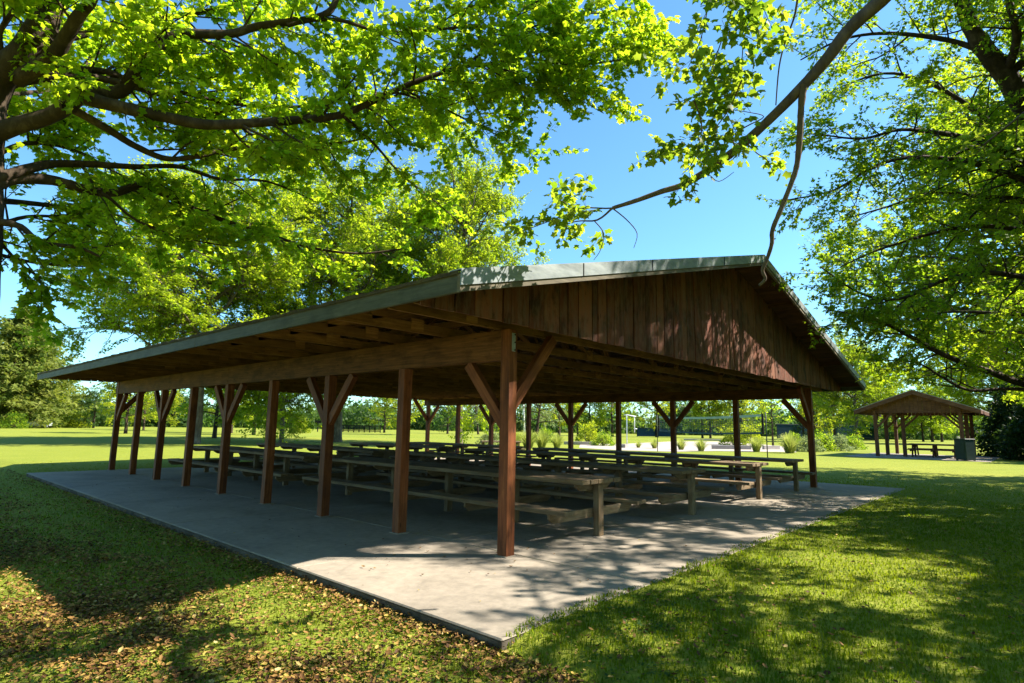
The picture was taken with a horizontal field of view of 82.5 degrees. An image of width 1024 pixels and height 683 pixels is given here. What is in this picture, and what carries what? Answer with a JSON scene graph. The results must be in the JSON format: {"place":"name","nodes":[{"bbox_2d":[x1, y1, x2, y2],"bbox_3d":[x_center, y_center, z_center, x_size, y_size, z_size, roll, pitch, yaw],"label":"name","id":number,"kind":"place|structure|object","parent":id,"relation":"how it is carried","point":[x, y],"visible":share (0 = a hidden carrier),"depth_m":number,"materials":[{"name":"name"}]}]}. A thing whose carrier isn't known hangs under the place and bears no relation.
{"place":"outdoors","nodes":[
{"label":"outdoors","id":0,"kind":"place"},
{"bbox_2d":[0,426,1023,682],"bbox_3d":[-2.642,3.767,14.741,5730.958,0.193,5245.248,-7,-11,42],"label":"ground","id":1,"kind":"structure","parent":0,"point":[76,448],"depth_m":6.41,"materials":[{"name":"green plant"}]},
{"bbox_2d":[0,409,31,428],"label":"shrub","id":2,"kind":"object","parent":1,"relation":"on","point":[10,422],"visible":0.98,"depth_m":96.38,"materials":[{"name":"green plant"}]},
{"bbox_2d":[25,419,52,427],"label":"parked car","id":3,"kind":"object","parent":1,"relation":"on","point":[30,423],"visible":0.33,"depth_m":103.79,"materials":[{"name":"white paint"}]},
{"bbox_2d":[0,321,90,426],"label":"conifer","id":4,"kind":"object","parent":1,"relation":"on","point":[66,386],"visible":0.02,"depth_m":120.16,"materials":[{"name":"green plant"}]},
{"bbox_2d":[0,304,99,427],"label":"conifer","id":5,"kind":"object","parent":1,"relation":"on","point":[21,385],"visible":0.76,"depth_m":103.04,"materials":[{"name":"plant"}]},
{"bbox_2d":[49,392,73,427],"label":"yellow tree","id":6,"kind":"object","parent":1,"relation":"on","point":[58,400],"visible":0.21,"depth_m":112.37,"materials":[{"name":"green plant"}]},
{"bbox_2d":[52,413,83,427],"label":"shrub","id":7,"kind":"object","parent":1,"relation":"on","point":[64,420],"visible":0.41,"depth_m":111.70,"materials":[{"name":"green plant"}]},
{"bbox_2d":[63,409,92,427],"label":"shrub","id":8,"kind":"object","parent":1,"relation":"on","point":[72,423],"visible":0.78,"depth_m":112.00,"materials":[{"name":"green plant"}]},
{"bbox_2d":[72,387,112,427],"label":"broad tree","id":9,"kind":"object","parent":1,"relation":"on","point":[90,402],"visible":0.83,"depth_m":112.44,"materials":[{"name":"green plant"}]},
{"bbox_2d":[93,382,155,433],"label":"broad tree","id":10,"kind":"object","parent":1,"relation":"on","point":[111,387],"visible":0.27,"depth_m":70.68,"materials":[{"name":"green plant"}]},
{"bbox_2d":[121,391,157,429],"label":"broad tree","id":11,"kind":"object","parent":1,"relation":"on","point":[133,411],"visible":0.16,"depth_m":97.32,"materials":[{"name":"green plant"}]},
{"bbox_2d":[144,389,186,430],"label":"broad tree","id":12,"kind":"object","parent":1,"relation":"on","point":[176,401],"visible":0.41,"depth_m":94.71,"materials":[{"name":"green plant"}]},
{"bbox_2d":[12,111,321,443],"bbox_3d":[-23.725,-4.958,43.863,22.277,25.034,21.459,0,-8,8],"label":"broad tree","id":13,"kind":"object","parent":1,"relation":"on","point":[158,302],"visible":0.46,"depth_m":41.02,"materials":[{"name":"green plant"}]},
{"bbox_2d":[172,388,259,437],"bbox_3d":[-28.739,4.206,57.556,8.544,10.644,7.974,4,-9,-20],"label":"broad tree","id":14,"kind":"object","parent":1,"relation":"on","point":[215,427],"visible":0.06,"depth_m":57.21,"materials":[{"name":"green plant"}]},
{"bbox_2d":[204,389,253,432],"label":"broad tree","id":15,"kind":"object","parent":1,"relation":"on","point":[209,410],"visible":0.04,"depth_m":85.64,"materials":[{"name":"green plant"}]},
{"bbox_2d":[214,390,288,434],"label":"broad tree","id":16,"kind":"object","parent":1,"relation":"on","point":[251,410],"visible":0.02,"depth_m":75.10,"materials":[{"name":"green plant"}]},
{"bbox_2d":[26,474,522,651],"bbox_3d":[-1.496,4.186,17.061,19.324,0.180,17.064,-7,-11,42],"label":"slab footing","id":17,"kind":"object","parent":1,"relation":"on","point":[448,626],"visible":0.14,"depth_m":6.08,"materials":[{"name":"concrete"}]},
{"bbox_2d":[27,458,904,641],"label":"concrete slab","id":18,"kind":"structure","parent":17,"relation":"on","point":[456,585],"depth_m":8.72,"materials":[{"name":"grey concrete"}]},
{"bbox_2d":[168,445,365,490],"bbox_3d":[-7.101,3.437,16.227,7.294,0.830,2.197,-7,-11,42],"label":"picnic table","id":19,"kind":"object","parent":18,"relation":"on","point":[284,475],"visible":0.77,"depth_m":15.58,"materials":[{"name":"brown wood"}]},
{"bbox_2d":[239,443,394,478],"bbox_3d":[-6.422,3.944,19.625,7.685,0.830,2.197,-7,-11,42],"label":"picnic table","id":20,"kind":"object","parent":18,"relation":"on","point":[384,453],"visible":0.49,"depth_m":18.39,"materials":[{"name":"brown wood"}]},
{"bbox_2d":[336,442,458,462],"bbox_3d":[-4.332,4.445,22.820,5.833,0.830,2.197,-7,-11,42],"label":"picnic table","id":21,"kind":"object","parent":18,"relation":"on","point":[416,447],"visible":0.59,"depth_m":22.22,"materials":[{"name":"brown wood"}]},
{"bbox_2d":[37,255,865,557],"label":"picnic pavilion","id":22,"kind":"structure","parent":18,"relation":"on","point":[501,343],"depth_m":10.92,"materials":[{"name":"brown wood"}]},
{"bbox_2d":[409,442,536,467],"bbox_3d":[-2.081,4.742,24.602,6.335,0.830,2.197,-7,-11,42],"label":"picnic table","id":23,"kind":"object","parent":18,"relation":"on","point":[461,446],"visible":0.45,"depth_m":24.58,"materials":[{"name":"brown wood"}]},
{"bbox_2d":[302,457,645,535],"bbox_3d":[-1.170,2.770,10.991,7.067,0.830,2.197,-7,-11,42],"label":"picnic table","id":24,"kind":"object","parent":18,"relation":"on","point":[448,494],"visible":0.88,"depth_m":10.07,"materials":[{"name":"brown wood"}]},
{"bbox_2d":[480,441,525,454],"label":"picnic table","id":25,"kind":"object","parent":18,"relation":"on","point":[517,442],"visible":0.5,"depth_m":32.40,"materials":[{"name":"brown wood"}]},
{"bbox_2d":[388,452,724,514],"bbox_3d":[0.470,3.191,13.697,8.318,0.830,2.197,-7,-11,42],"label":"picnic table","id":26,"kind":"object","parent":18,"relation":"on","point":[619,489],"visible":0.67,"depth_m":12.11,"materials":[{"name":"brown wood"}]},
{"bbox_2d":[451,448,781,499],"bbox_3d":[2.312,3.680,16.835,9.784,0.830,2.197,-7,-11,42],"label":"picnic table","id":27,"kind":"object","parent":18,"relation":"on","point":[759,482],"visible":0.75,"depth_m":15.14,"materials":[{"name":"brown wood"}]},
{"bbox_2d":[532,448,814,490],"bbox_3d":[4.424,3.973,18.608,9.082,0.830,2.197,-7,-11,42],"label":"picnic table","id":28,"kind":"object","parent":18,"relation":"on","point":[795,478],"visible":0.55,"depth_m":17.14,"materials":[{"name":"brown wood"}]},
{"bbox_2d":[204,281,348,442],"bbox_3d":[-18.222,1.136,47.296,12.095,14.110,12.556,0,-8,6],"label":"broad tree","id":29,"kind":"object","parent":1,"relation":"on","point":[289,403],"visible":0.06,"depth_m":46.69,"materials":[{"name":"green plant"}]},
{"bbox_2d":[288,417,311,432],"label":"shrub","id":30,"kind":"object","parent":1,"relation":"on","point":[304,424],"visible":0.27,"depth_m":96.75,"materials":[{"name":"green plant"}]},
{"bbox_2d":[198,138,479,441],"bbox_3d":[-14.300,-5.813,54.426,26.732,30.041,25.751,1,-8,-1],"label":"broad tree","id":31,"kind":"object","parent":1,"relation":"on","point":[345,232],"visible":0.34,"depth_m":49.69,"materials":[{"name":"green plant"}]},
{"bbox_2d":[0,0,711,346],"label":"maple tree","id":32,"kind":"object","parent":1,"relation":"on","point":[38,49],"visible":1,"depth_m":7.87,"materials":[{"name":"green plant"}]},
{"bbox_2d":[342,425,380,432],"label":"fence","id":33,"kind":"object","parent":1,"relation":"on","point":[359,427],"visible":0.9,"depth_m":112.65,"materials":[{"name":"black metal"}]},
{"bbox_2d":[363,397,396,432],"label":"broad tree","id":34,"kind":"object","parent":1,"relation":"on","point":[389,401],"visible":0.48,"depth_m":112.86,"materials":[{"name":"green plant"}]},
{"bbox_2d":[374,397,424,427],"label":"broad tree","id":35,"kind":"object","parent":1,"relation":"on","point":[421,402],"visible":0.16,"depth_m":94.35,"materials":[{"name":"green plant"}]},
{"bbox_2d":[432,405,455,433],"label":"broad tree","id":36,"kind":"object","parent":1,"relation":"on","point":[448,425],"visible":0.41,"depth_m":115.84,"materials":[{"name":"green plant"}]},
{"bbox_2d":[357,106,551,443],"bbox_3d":[-4.563,-5.681,50.936,18.728,29.131,19.442,1,-8,-3],"label":"broad tree","id":37,"kind":"object","parent":1,"relation":"on","point":[451,250],"visible":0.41,"depth_m":48.07,"materials":[{"name":"green plant"}]},
{"bbox_2d":[452,405,495,433],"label":"broad tree","id":38,"kind":"object","parent":1,"relation":"on","point":[475,407],"visible":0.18,"depth_m":112.86,"materials":[{"name":"green plant"}]},
{"bbox_2d":[475,430,498,444],"bbox_3d":[-1.892,8.323,50.479,2.693,1.582,2.636,4,-9,-23],"label":"shrub","id":39,"kind":"object","parent":1,"relation":"on","point":[486,438],"visible":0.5,"depth_m":50.20,"materials":[{"name":"green plant"}]},
{"bbox_2d":[0,505,1023,682],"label":"clover","id":40,"kind":"object","parent":1,"relation":"on","point":[64,678],"visible":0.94,"depth_m":5.01,"materials":[{"name":"green plant"}]},
{"bbox_2d":[0,468,1023,682],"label":"fallen leaves","id":41,"kind":"object","parent":1,"relation":"on","point":[109,600],"visible":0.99,"depth_m":4.76,"materials":[{"name":"brown plant"}]},
{"bbox_2d":[523,409,524,437],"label":"light pole","id":42,"kind":"object","parent":1,"relation":"on","point":[524,423],"visible":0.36,"depth_m":87.71,"materials":[{"name":"grey metal"}]},
{"bbox_2d":[61,382,994,439],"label":"distant woodland","id":43,"kind":"object","parent":1,"relation":"on","point":[354,414],"visible":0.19,"depth_m":171.11,"materials":[{"name":"green plant"}]},
{"bbox_2d":[517,403,574,433],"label":"broad tree","id":44,"kind":"object","parent":1,"relation":"on","point":[538,418],"visible":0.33,"depth_m":83.83,"materials":[{"name":"green plant"}]},
{"bbox_2d":[533,403,582,436],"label":"broad tree","id":45,"kind":"object","parent":1,"relation":"on","point":[563,423],"visible":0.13,"depth_m":98.41,"materials":[{"name":"green plant"}]},
{"bbox_2d":[564,441,591,444],"bbox_3d":[6.461,9.712,55.726,3.020,0.300,0.240,0,-8,9],"label":"edging timber","id":46,"kind":"object","parent":1,"relation":"on","point":[577,443],"visible":0.58,"depth_m":55.62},
{"bbox_2d":[560,403,599,434],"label":"broad tree","id":47,"kind":"object","parent":1,"relation":"on","point":[584,421],"visible":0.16,"depth_m":113.83,"materials":[{"name":"green plant"}]},
{"bbox_2d":[575,420,604,441],"bbox_3d":[8.225,9.693,62.660,3.730,2.709,3.565,7,-10,-36],"label":"shrub","id":48,"kind":"object","parent":1,"relation":"on","point":[590,431],"visible":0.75,"depth_m":62.24,"materials":[{"name":"green plant"}]},
{"bbox_2d":[573,402,609,432],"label":"broad tree","id":49,"kind":"object","parent":1,"relation":"on","point":[595,406],"visible":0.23,"depth_m":113.76,"materials":[{"name":"green plant"}]},
{"bbox_2d":[589,428,615,445],"bbox_3d":[8.508,8.881,53.849,2.485,1.750,2.598,4,-9,-23],"label":"shrub","id":50,"kind":"object","parent":1,"relation":"on","point":[598,441],"visible":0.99,"depth_m":53.53,"materials":[{"name":"green plant"}]},
{"bbox_2d":[589,402,633,435],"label":"broad tree","id":51,"kind":"object","parent":1,"relation":"on","point":[610,416],"visible":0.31,"depth_m":112.75,"materials":[{"name":"green plant"}]},
{"bbox_2d":[637,428,669,436],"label":"screened fence","id":52,"kind":"object","parent":1,"relation":"on","point":[645,432],"visible":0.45,"depth_m":115.44,"materials":[{"name":"fabric"}]},
{"bbox_2d":[625,401,682,436],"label":"broad tree","id":53,"kind":"object","parent":1,"relation":"on","point":[647,406],"visible":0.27,"depth_m":114.96,"materials":[{"name":"green plant"}]},
{"bbox_2d":[579,441,784,451],"bbox_3d":[17.556,10.992,62.532,20.272,0.073,42.636,0,-8,7],"label":"sand court","id":54,"kind":"object","parent":1,"relation":"on","point":[666,446],"visible":0.5,"depth_m":49.94,"materials":[{"name":"beige sand"}]},
{"bbox_2d":[622,414,636,447],"bbox_3d":[9.836,7.563,49.247,1.416,2.812,0.680,-1,-9,13],"label":"metal frame","id":55,"kind":"object","parent":54,"relation":"on","point":[625,445],"visible":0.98,"depth_m":49.34,"materials":[{"name":"white metal"}]},
{"bbox_2d":[711,445,750,448],"bbox_3d":[18.537,8.948,49.293,3.281,0.340,0.240,1,-8,1],"label":"edging timber","id":56,"kind":"object","parent":54,"relation":"on","point":[726,447],"visible":0.86,"depth_m":49.19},
{"bbox_2d":[762,446,779,448],"bbox_3d":[22.265,9.115,50.126,1.811,0.340,0.240,4,-9,-23],"label":"edging timber","id":57,"kind":"object","parent":54,"relation":"on","point":[771,447],"visible":0.72,"depth_m":49.99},
{"bbox_2d":[680,400,726,437],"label":"broad tree","id":58,"kind":"object","parent":1,"relation":"on","point":[698,408],"visible":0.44,"depth_m":112.87,"materials":[{"name":"green plant"}]},
{"bbox_2d":[686,439,720,440],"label":"edging timber","id":59,"kind":"object","parent":1,"relation":"on","point":[706,439],"visible":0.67,"depth_m":87.02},
{"bbox_2d":[687,400,730,437],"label":"broad tree","id":60,"kind":"object","parent":1,"relation":"on","point":[713,408],"visible":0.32,"depth_m":113.62,"materials":[{"name":"green plant"}]},
{"bbox_2d":[657,412,767,457],"bbox_3d":[12.128,5.890,36.834,0.111,2.650,11.214,3,-9,-17],"label":"volleyball net","id":61,"kind":"object","parent":1,"relation":"on","point":[761,416],"visible":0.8,"depth_m":35.52,"materials":[{"name":"black fabric"}]},
{"bbox_2d":[718,423,749,444],"bbox_3d":[23.356,9.813,61.397,3.419,2.483,3.268,-1,-9,15],"label":"shrub","id":62,"kind":"object","parent":1,"relation":"on","point":[725,439],"visible":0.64,"depth_m":61.12,"materials":[{"name":"green plant"}]},
{"bbox_2d":[710,400,767,437],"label":"broad tree","id":63,"kind":"object","parent":1,"relation":"on","point":[745,403],"visible":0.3,"depth_m":111.02,"materials":[{"name":"green plant"}]},
{"bbox_2d":[479,0,1023,285],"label":"overhanging tree","id":64,"kind":"object","parent":1,"relation":"on","point":[711,163],"visible":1,"depth_m":5.62,"materials":[{"name":"green plant"}]},
{"bbox_2d":[740,436,764,451],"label":"ornamental grass","id":65,"kind":"object","parent":1,"relation":"on","point":[756,446],"depth_m":44.56,"materials":[{"name":"green plant"}]},
{"bbox_2d":[740,423,765,442],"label":"shrub","id":66,"kind":"object","parent":1,"relation":"on","point":[745,427],"visible":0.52,"depth_m":75.85,"materials":[{"name":"green plant"}]},
{"bbox_2d":[747,399,795,445],"bbox_3d":[27.644,6.971,61.914,5.344,8.155,5.224,1,-8,2],"label":"young tree","id":67,"kind":"object","parent":1,"relation":"on","point":[771,406],"visible":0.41,"depth_m":61.44,"materials":[{"name":"green plant"}]},
{"bbox_2d":[785,431,800,441],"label":"shrub","id":68,"kind":"object","parent":1,"relation":"on","point":[793,433],"visible":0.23,"depth_m":80.20,"materials":[{"name":"green plant"}]},
{"bbox_2d":[787,400,820,436],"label":"broad tree","id":69,"kind":"object","parent":1,"relation":"on","point":[804,433],"visible":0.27,"depth_m":114.82,"materials":[{"name":"green plant"}]},
{"bbox_2d":[795,435,826,451],"bbox_3d":[23.743,8.190,46.795,2.693,1.582,2.636,4,-9,-23],"label":"shrub","id":70,"kind":"object","parent":1,"relation":"on","point":[805,448],"visible":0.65,"depth_m":46.41,"materials":[{"name":"green plant"}]},
{"bbox_2d":[776,424,854,439],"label":"screened fence","id":71,"kind":"object","parent":1,"relation":"on","point":[782,428],"visible":0.34,"depth_m":120.27,"materials":[{"name":"fabric"}]},
{"bbox_2d":[786,392,844,434],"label":"broad tree","id":72,"kind":"object","parent":1,"relation":"on","point":[800,408],"visible":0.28,"depth_m":108.14,"materials":[{"name":"green plant"}]},
{"bbox_2d":[814,428,824,441],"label":"shrub","id":73,"kind":"object","parent":1,"relation":"on","point":[820,429],"visible":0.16,"depth_m":88.55,"materials":[{"name":"green plant"}]},
{"bbox_2d":[805,428,839,451],"bbox_3d":[25.944,8.305,48.945,2.988,2.013,2.858,2,-8,-11],"label":"shrub","id":74,"kind":"object","parent":1,"relation":"on","point":[831,445],"visible":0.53,"depth_m":48.41,"materials":[{"name":"green plant"}]},
{"bbox_2d":[815,397,846,435],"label":"broad tree","id":75,"kind":"object","parent":1,"relation":"on","point":[837,423],"visible":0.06,"depth_m":115.16,"materials":[{"name":"green plant"}]},
{"bbox_2d":[826,433,855,451],"bbox_3d":[27.564,8.574,49.561,2.900,1.740,2.963,-1,-9,15],"label":"shrub","id":76,"kind":"object","parent":1,"relation":"on","point":[838,440],"visible":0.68,"depth_m":49.08,"materials":[{"name":"green plant"}]},
{"bbox_2d":[841,434,868,449],"bbox_3d":[31.774,9.289,54.113,2.361,1.663,2.468,1,-8,2],"label":"shrub","id":77,"kind":"object","parent":1,"relation":"on","point":[857,445],"visible":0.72,"depth_m":53.78,"materials":[{"name":"green plant"}]},
{"bbox_2d":[812,322,919,441],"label":"broad tree","id":78,"kind":"object","parent":1,"relation":"on","point":[848,405],"visible":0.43,"depth_m":90.00,"materials":[{"name":"green plant"}]},
{"bbox_2d":[859,376,916,434],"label":"broad tree","id":79,"kind":"object","parent":1,"relation":"on","point":[892,426],"visible":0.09,"depth_m":112.64,"materials":[{"name":"green plant"}]},
{"bbox_2d":[755,0,1023,391],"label":"shade tree","id":80,"kind":"object","parent":1,"relation":"on","point":[997,63],"visible":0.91,"depth_m":12.40,"materials":[{"name":"green plant"}]},
{"bbox_2d":[798,33,1023,406],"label":"lawn tree","id":81,"kind":"object","parent":1,"relation":"on","point":[999,351],"visible":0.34,"depth_m":21.57,"materials":[{"name":"green plant"}]},
{"bbox_2d":[898,389,943,441],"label":"broad tree","id":82,"kind":"object","parent":1,"relation":"on","point":[914,429],"visible":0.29,"depth_m":113.49,"materials":[{"name":"green plant"}]},
{"bbox_2d":[844,453,999,461],"bbox_3d":[28.261,7.930,39.967,7.600,0.100,10.400,-7,-11,42],"label":"concrete pad","id":83,"kind":"object","parent":1,"relation":"on","point":[939,457],"visible":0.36,"depth_m":38.58,"materials":[{"name":"grey concrete"}]},
{"bbox_2d":[854,390,990,456],"bbox_3d":[28.917,5.816,40.853,6.850,4.399,8.720,-7,-11,42],"label":"shelter","id":84,"kind":"object","parent":83,"relation":"on","point":[909,403],"visible":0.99,"depth_m":39.12,"materials":[{"name":"brown wood"}]},
{"bbox_2d":[907,444,954,457],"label":"picnic table","id":85,"kind":"object","parent":83,"relation":"on","point":[933,449],"visible":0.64,"depth_m":39.13,"materials":[{"name":"brown wood"}]},
{"bbox_2d":[908,443,953,455],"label":"picnic table","id":86,"kind":"object","parent":83,"relation":"on","point":[916,446],"visible":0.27,"depth_m":41.77,"materials":[{"name":"brown wood"}]},
{"bbox_2d":[954,439,975,460],"bbox_3d":[27.137,6.499,34.954,0.770,1.328,0.770,3,-8,-12],"label":"trash bin","id":87,"kind":"object","parent":83,"relation":"on","point":[965,449],"visible":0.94,"depth_m":34.66,"materials":[{"name":"green metal"}]},
{"bbox_2d":[954,441,964,451],"bbox_3d":[26.775,6.297,34.903,0.022,0.620,0.580,3,-8,-12],"label":"door","id":88,"kind":"structure","parent":87,"relation":"in","point":[959,446],"depth_m":34.90,"materials":[{"name":"green metal"}]},
{"bbox_2d":[909,383,957,441],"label":"broad tree","id":89,"kind":"object","parent":1,"relation":"on","point":[921,389],"visible":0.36,"depth_m":112.26,"materials":[{"name":"green plant"}]},
{"bbox_2d":[912,386,958,441],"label":"broad tree","id":90,"kind":"object","parent":1,"relation":"on","point":[941,435],"visible":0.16,"depth_m":114.26,"materials":[{"name":"green plant"}]},
{"bbox_2d":[920,321,1023,434],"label":"broad tree","id":91,"kind":"object","parent":1,"relation":"on","point":[968,399],"visible":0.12,"depth_m":86.42,"materials":[{"name":"green plant"}]},
{"bbox_2d":[964,369,1023,457],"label":"hedge shrub","id":92,"kind":"object","parent":1,"relation":"on","point":[987,444],"visible":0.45,"depth_m":42.19,"materials":[{"name":"green plant"}]},
{"bbox_2d":[992,373,1023,460],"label":"hedge shrub","id":93,"kind":"object","parent":1,"relation":"on","point":[1010,448],"visible":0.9,"depth_m":36.91,"materials":[{"name":"green plant"}]},
{"bbox_2d":[0,0,1023,430],"label":"sky","id":94,"kind":"structure","parent":0,"point":[728,219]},
{"bbox_2d":[516,432,521,445],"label":"ornamental grass","id":95,"kind":"object","parent":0,"point":[518,438],"depth_m":43.39,"materials":[{"name":"green plant"}]},
{"bbox_2d":[519,429,539,448],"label":"ornamental grass","id":96,"kind":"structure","parent":0,"point":[533,437],"depth_m":43.73,"materials":[{"name":"green plant"}]},
{"bbox_2d":[534,426,553,447],"bbox_3d":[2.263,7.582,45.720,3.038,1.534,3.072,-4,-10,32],"label":"ornamental grass","id":97,"kind":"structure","parent":0,"point":[542,441],"depth_m":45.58,"materials":[{"name":"green plant"}]},
{"bbox_2d":[550,434,565,447],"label":"ornamental grass","id":98,"kind":"object","parent":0,"point":[557,441],"depth_m":46.24,"materials":[{"name":"green plant"}]},
{"bbox_2d":[634,441,641,447],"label":"ornamental grass","id":99,"kind":"object","parent":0,"point":[639,444],"depth_m":49.59,"materials":[{"name":"green plant"}]},
{"bbox_2d":[649,440,660,447],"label":"ornamental grass","id":100,"kind":"object","parent":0,"point":[653,443],"depth_m":48.50,"materials":[{"name":"green plant"}]},
{"bbox_2d":[677,438,688,449],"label":"ornamental grass","id":101,"kind":"object","parent":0,"point":[680,445],"depth_m":46.31,"materials":[{"name":"green plant"}]},
{"bbox_2d":[693,438,710,450],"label":"ornamental grass","id":102,"kind":"object","parent":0,"point":[700,444],"depth_m":44.09,"materials":[{"name":"green plant"}]},
{"bbox_2d":[771,431,807,452],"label":"ornamental grass","id":103,"kind":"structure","parent":0,"point":[789,444],"depth_m":42.88,"materials":[{"name":"green plant"}]},
{"bbox_2d":[858,427,878,439],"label":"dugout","id":104,"kind":"object","parent":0,"point":[866,436],"visible":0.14,"depth_m":122.49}
]}

